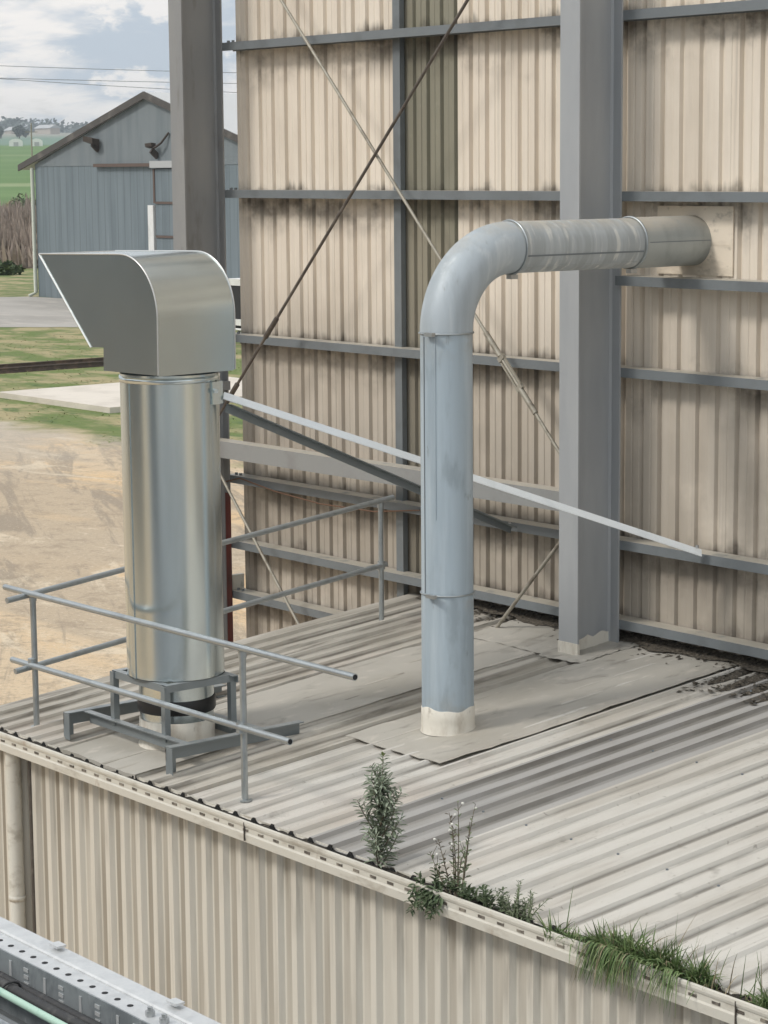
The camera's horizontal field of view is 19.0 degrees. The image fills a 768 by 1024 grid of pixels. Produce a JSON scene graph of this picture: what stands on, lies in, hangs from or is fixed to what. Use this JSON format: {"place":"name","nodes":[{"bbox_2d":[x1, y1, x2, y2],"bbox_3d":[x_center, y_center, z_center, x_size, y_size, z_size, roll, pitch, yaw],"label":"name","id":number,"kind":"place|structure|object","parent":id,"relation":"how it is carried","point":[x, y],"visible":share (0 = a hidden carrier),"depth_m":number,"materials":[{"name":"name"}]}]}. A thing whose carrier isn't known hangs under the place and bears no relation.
{"place":"outdoors","nodes":[
{"label":"outdoors","id":0,"kind":"place"},
{"bbox_2d":[0,297,77,326],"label":"road","id":1,"kind":"structure","parent":0,"point":[32,312],"depth_m":113.39,"materials":[{"name":"grey concrete"}]},
{"bbox_2d":[0,0,236,132],"label":"sky","id":2,"kind":"structure","parent":0,"point":[129,36],"materials":[{"name":"white"}]},
{"bbox_2d":[0,78,236,92],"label":"overhead wire","id":3,"kind":"object","parent":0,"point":[92,84],"visible":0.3,"depth_m":204.96,"materials":[{"name":"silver metal"}]},
{"bbox_2d":[0,332,242,467],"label":"grass","id":4,"kind":"structure","parent":0,"point":[72,385],"depth_m":75.83,"materials":[{"name":"green plant"}]},
{"bbox_2d":[6,78,236,83],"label":"overhead wire","id":5,"kind":"object","parent":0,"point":[99,80],"visible":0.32,"depth_m":204.93,"materials":[{"name":"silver metal"}]},
{"bbox_2d":[0,133,246,704],"bbox_3d":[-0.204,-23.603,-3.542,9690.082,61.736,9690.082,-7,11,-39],"label":"ground","id":6,"kind":"structure","parent":0,"point":[61,504],"depth_m":48.45,"materials":[{"name":"beige soil"}]},
{"bbox_2d":[0,126,3,138],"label":"tree","id":7,"kind":"object","parent":6,"relation":"on","point":[1,131],"visible":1,"depth_m":1439.86,"materials":[{"name":"green plant"}]},
{"bbox_2d":[3,127,14,133],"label":"farm building","id":8,"kind":"structure","parent":6,"relation":"on","point":[8,130],"depth_m":1850.16,"materials":[{"name":"beige"}]},
{"bbox_2d":[0,259,24,274],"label":"bush","id":9,"kind":"object","parent":6,"relation":"on","point":[7,267],"visible":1,"depth_m":154.75,"materials":[{"name":"green plant"}]},
{"bbox_2d":[9,139,22,145],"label":"domed shed","id":10,"kind":"structure","parent":6,"relation":"on","point":[15,142],"depth_m":985.00,"materials":[{"name":"white"}]},
{"bbox_2d":[12,124,24,137],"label":"tree","id":11,"kind":"object","parent":6,"relation":"on","point":[18,131],"visible":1,"depth_m":1461.30,"materials":[{"name":"green plant"}]},
{"bbox_2d":[0,192,37,267],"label":"reeds","id":12,"kind":"object","parent":6,"relation":"on","point":[16,246],"visible":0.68,"depth_m":173.33,"materials":[{"name":"beige plant"}]},
{"bbox_2d":[11,193,35,208],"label":"bush","id":13,"kind":"object","parent":6,"relation":"on","point":[21,200],"visible":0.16,"depth_m":323.18,"materials":[{"name":"green plant"}]},
{"bbox_2d":[22,128,29,137],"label":"tree","id":14,"kind":"object","parent":6,"relation":"on","point":[27,132],"visible":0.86,"depth_m":1500.52,"materials":[{"name":"green plant"}]},
{"bbox_2d":[30,123,32,156],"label":"utility pole","id":15,"kind":"object","parent":6,"relation":"on","point":[31,140],"visible":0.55,"depth_m":409.92,"materials":[{"name":"beige wood"}]},
{"bbox_2d":[32,138,42,145],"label":"domed shed","id":16,"kind":"structure","parent":6,"relation":"on","point":[37,142],"depth_m":986.34,"materials":[{"name":"white"}]},
{"bbox_2d":[0,116,87,132],"bbox_3d":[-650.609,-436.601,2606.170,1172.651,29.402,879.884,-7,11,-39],"label":"woodland","id":17,"kind":"object","parent":6,"relation":"on","point":[5,123],"visible":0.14,"depth_m":2502.92,"materials":[{"name":"green plant"}]},
{"bbox_2d":[34,124,59,133],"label":"farm building","id":18,"kind":"structure","parent":6,"relation":"on","point":[48,129],"depth_m":1850.55,"materials":[{"name":"beige metal"}]},
{"bbox_2d":[0,357,103,373],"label":"rail track","id":19,"kind":"structure","parent":6,"relation":"on","point":[50,365],"depth_m":81.89,"materials":[{"name":"brown metal"}]},
{"bbox_2d":[0,917,220,1023],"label":"cable tray","id":20,"kind":"object","parent":6,"relation":"on","point":[57,971],"visible":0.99,"depth_m":5.21,"materials":[{"name":"grey metal"}]},
{"bbox_2d":[0,1013,18,1023],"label":"cable","id":21,"kind":"object","parent":20,"relation":"in","point":[6,1019],"visible":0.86,"depth_m":5.08,"materials":[{"name":"grey plastic"}]},
{"bbox_2d":[0,987,66,1023],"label":"cable","id":22,"kind":"object","parent":20,"relation":"in","point":[28,1006],"visible":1,"depth_m":5.12,"materials":[{"name":"green plastic"}]},
{"bbox_2d":[0,977,87,1023],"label":"cable","id":23,"kind":"object","parent":20,"relation":"in","point":[43,1005],"visible":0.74,"depth_m":5.16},
{"bbox_2d":[1,981,20,987],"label":"cable tie","id":24,"kind":"object","parent":23,"relation":"attached to","point":[10,982],"visible":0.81,"depth_m":5.28,"materials":[{"name":"black plastic"}]},
{"bbox_2d":[0,971,101,1023],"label":"cable","id":25,"kind":"object","parent":20,"relation":"in","point":[62,1006],"visible":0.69,"depth_m":5.19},
{"bbox_2d":[0,377,241,412],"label":"concrete slab","id":26,"kind":"structure","parent":6,"relation":"on","point":[104,398],"depth_m":70.35,"materials":[{"name":"grey concrete"}]},
{"bbox_2d":[168,0,232,641],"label":"steel column","id":27,"kind":"structure","parent":6,"relation":"on","point":[197,115],"depth_m":20.45,"materials":[{"name":"grey metal"}]},
{"bbox_2d":[220,0,468,414],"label":"brace rod","id":28,"kind":"object","parent":27,"relation":"attached to","point":[272,325],"visible":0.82,"depth_m":18.91,"materials":[{"name":"metal"}]},
{"bbox_2d":[228,278,240,332],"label":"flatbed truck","id":29,"kind":"object","parent":6,"relation":"on","point":[235,284],"depth_m":91.96,"materials":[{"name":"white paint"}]},
{"bbox_2d":[0,593,767,1023],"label":"lean to building","id":30,"kind":"structure","parent":6,"relation":"on","point":[622,785],"depth_m":14.47,"materials":[{"name":"beige metal"}]},
{"bbox_2d":[38,250,235,749],"bbox_3d":[-1.626,-0.092,15.682,0.737,3.356,1.310,-8,12,-43],"label":"exhaust stack","id":31,"kind":"object","parent":30,"relation":"on","point":[159,326],"visible":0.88,"depth_m":15.23,"materials":[{"name":"silver metal"}]},
{"bbox_2d":[223,392,701,556],"bbox_3d":[0.594,-0.244,15.896,3.469,1.295,0.085,-3,9,-15],"label":"stay bar","id":32,"kind":"object","parent":31,"relation":"attached to","point":[476,478],"visible":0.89,"depth_m":15.90,"materials":[{"name":"silver metal"}]},
{"bbox_2d":[2,584,357,802],"bbox_3d":[-1.413,1.217,14.990,0.100,1.015,4.024,-7,11,-39],"label":"guard rail","id":33,"kind":"object","parent":30,"relation":"on","point":[242,728],"visible":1,"depth_m":14.73,"materials":[{"name":"grey metal"}]},
{"bbox_2d":[63,667,303,775],"bbox_3d":[-1.286,1.324,15.877,1.340,0.522,1.345,-7,11,-39],"label":"support stand","id":34,"kind":"object","parent":30,"relation":"on","point":[106,716],"visible":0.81,"depth_m":15.56,"materials":[{"name":"metal"}]},
{"bbox_2d":[5,495,394,673],"bbox_3d":[-1.288,0.555,17.366,3.679,1.012,0.061,-8,11,-42],"label":"guard rail","id":35,"kind":"object","parent":30,"relation":"on","point":[381,565],"visible":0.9,"depth_m":17.73,"materials":[{"name":"grey metal"}]},
{"bbox_2d":[350,751,408,868],"bbox_3d":[-0.016,1.690,13.025,0.311,0.687,0.352,-7,11,-39],"label":"silvery shrub","id":36,"kind":"object","parent":30,"relation":"on","point":[384,811],"visible":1,"depth_m":13.00,"materials":[{"name":"green plant"}]},
{"bbox_2d":[428,801,477,898],"bbox_3d":[0.379,1.822,12.518,0.142,0.571,0.359,-7,11,-39],"label":"dry weed","id":37,"kind":"object","parent":30,"relation":"on","point":[458,870],"visible":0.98,"depth_m":12.50,"materials":[{"name":"green plant"}]},
{"bbox_2d":[404,861,524,920],"bbox_3d":[0.423,2.104,12.424,0.228,0.294,0.841,-8,11,-40],"label":"trailing weed","id":38,"kind":"object","parent":30,"relation":"on","point":[425,896],"visible":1,"depth_m":12.51,"materials":[{"name":"green plant"}]},
{"bbox_2d":[493,879,551,923],"bbox_3d":[0.728,2.054,12.132,0.139,0.234,0.352,-7,11,-39],"label":"grey weed","id":39,"kind":"object","parent":30,"relation":"on","point":[512,912],"visible":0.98,"depth_m":12.14,"materials":[{"name":"plant"}]},
{"bbox_2d":[494,541,558,627],"bbox_3d":[1.157,0.484,17.565,0.028,1.149,1.080,-7,11,-39],"label":"brace rod","id":40,"kind":"object","parent":30,"relation":"attached to","point":[529,583],"visible":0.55,"depth_m":17.63,"materials":[{"name":"grey metal"}]},
{"bbox_2d":[418,215,710,736],"bbox_3d":[1.269,-0.323,15.927,2.610,3.407,0.381,-7,11,-39],"label":"bent duct","id":41,"kind":"object","parent":30,"relation":"on","point":[472,266],"visible":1,"depth_m":15.20,"materials":[{"name":"metal"}]},
{"bbox_2d":[535,889,611,960],"bbox_3d":[0.970,2.094,11.741,0.263,0.354,0.509,-7,11,-39],"label":"grass tuft","id":42,"kind":"object","parent":30,"relation":"on","point":[561,932],"visible":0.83,"depth_m":11.80,"materials":[{"name":"green plant"}]},
{"bbox_2d":[415,595,767,680],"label":"roof debris","id":43,"kind":"object","parent":30,"relation":"on","point":[645,641],"visible":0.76,"depth_m":17.06,"materials":[{"name":"brown plant"}]},
{"bbox_2d":[566,914,689,999],"bbox_3d":[1.252,2.174,11.507,0.495,0.475,0.714,-7,11,-39],"label":"grass tuft","id":44,"kind":"object","parent":30,"relation":"on","point":[608,949],"visible":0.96,"depth_m":11.46,"materials":[{"name":"green plant"}]},
{"bbox_2d":[625,914,728,1012],"bbox_3d":[1.446,2.193,11.229,0.361,0.486,0.649,-7,11,-39],"label":"grass tuft","id":45,"kind":"object","parent":30,"relation":"on","point":[700,974],"visible":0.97,"depth_m":11.20,"materials":[{"name":"green plant"}]},
{"bbox_2d":[677,667,767,704],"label":"leaf litter","id":46,"kind":"object","parent":30,"relation":"on","point":[748,680],"visible":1,"depth_m":16.05,"materials":[{"name":"brown plant"}]},
{"bbox_2d":[702,949,767,1009],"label":"grass tuft","id":47,"kind":"object","parent":30,"relation":"on","point":[763,1001],"visible":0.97,"depth_m":10.86,"materials":[{"name":"green plant"}]},
{"bbox_2d":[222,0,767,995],"bbox_3d":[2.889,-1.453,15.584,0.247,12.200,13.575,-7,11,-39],"label":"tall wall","id":48,"kind":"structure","parent":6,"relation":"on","point":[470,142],"depth_m":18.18,"materials":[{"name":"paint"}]},
{"bbox_2d":[226,477,419,511],"bbox_3d":[-0.577,-0.127,19.941,0.023,0.119,2.752,-7,11,-39],"label":"loose wire","id":49,"kind":"object","parent":48,"relation":"hanging from","point":[317,502],"visible":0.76,"depth_m":20.00,"materials":[{"name":"brown"}]},
{"bbox_2d":[225,404,516,532],"bbox_3d":[-0.014,-0.276,16.669,0.055,1.281,3.209,7,11,39],"label":"stay bar","id":50,"kind":"object","parent":48,"relation":"attached to","point":[278,429],"visible":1,"depth_m":16.30,"materials":[{"name":"metal"}]},
{"bbox_2d":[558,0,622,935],"bbox_3d":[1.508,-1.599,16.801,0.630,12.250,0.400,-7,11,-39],"label":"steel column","id":51,"kind":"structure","parent":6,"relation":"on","point":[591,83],"depth_m":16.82,"materials":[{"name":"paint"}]},
{"bbox_2d":[220,438,558,510],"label":"strut beam","id":52,"kind":"structure","parent":51,"relation":"attached to","point":[289,458],"depth_m":19.23,"materials":[{"name":"metal"}]},
{"bbox_2d":[221,474,299,623],"bbox_3d":[-0.434,1.531,19.708,0.028,3.869,3.670,-7,11,-39],"label":"brace rod","id":53,"kind":"object","parent":52,"relation":"attached to","point":[259,549],"depth_m":20.32,"materials":[{"name":"grey metal"}]},
{"bbox_2d":[280,0,558,453],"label":"brace rod","id":54,"kind":"object","parent":51,"relation":"attached to","point":[510,372],"visible":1,"depth_m":18.12,"materials":[{"name":"grey metal"}]},
{"bbox_2d":[12,66,235,72],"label":"overhead wire","id":55,"kind":"object","parent":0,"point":[102,69],"visible":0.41,"depth_m":204.93,"materials":[{"name":"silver metal"}]},
{"bbox_2d":[18,91,239,298],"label":"barn","id":56,"kind":"structure","parent":0,"point":[103,182],"depth_m":120.84,"materials":[{"name":"grey"}]},
{"bbox_2d":[152,169,172,249],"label":"door","id":57,"kind":"structure","parent":56,"relation":"in","point":[162,178],"depth_m":117.46,"materials":[{"name":"grey"}]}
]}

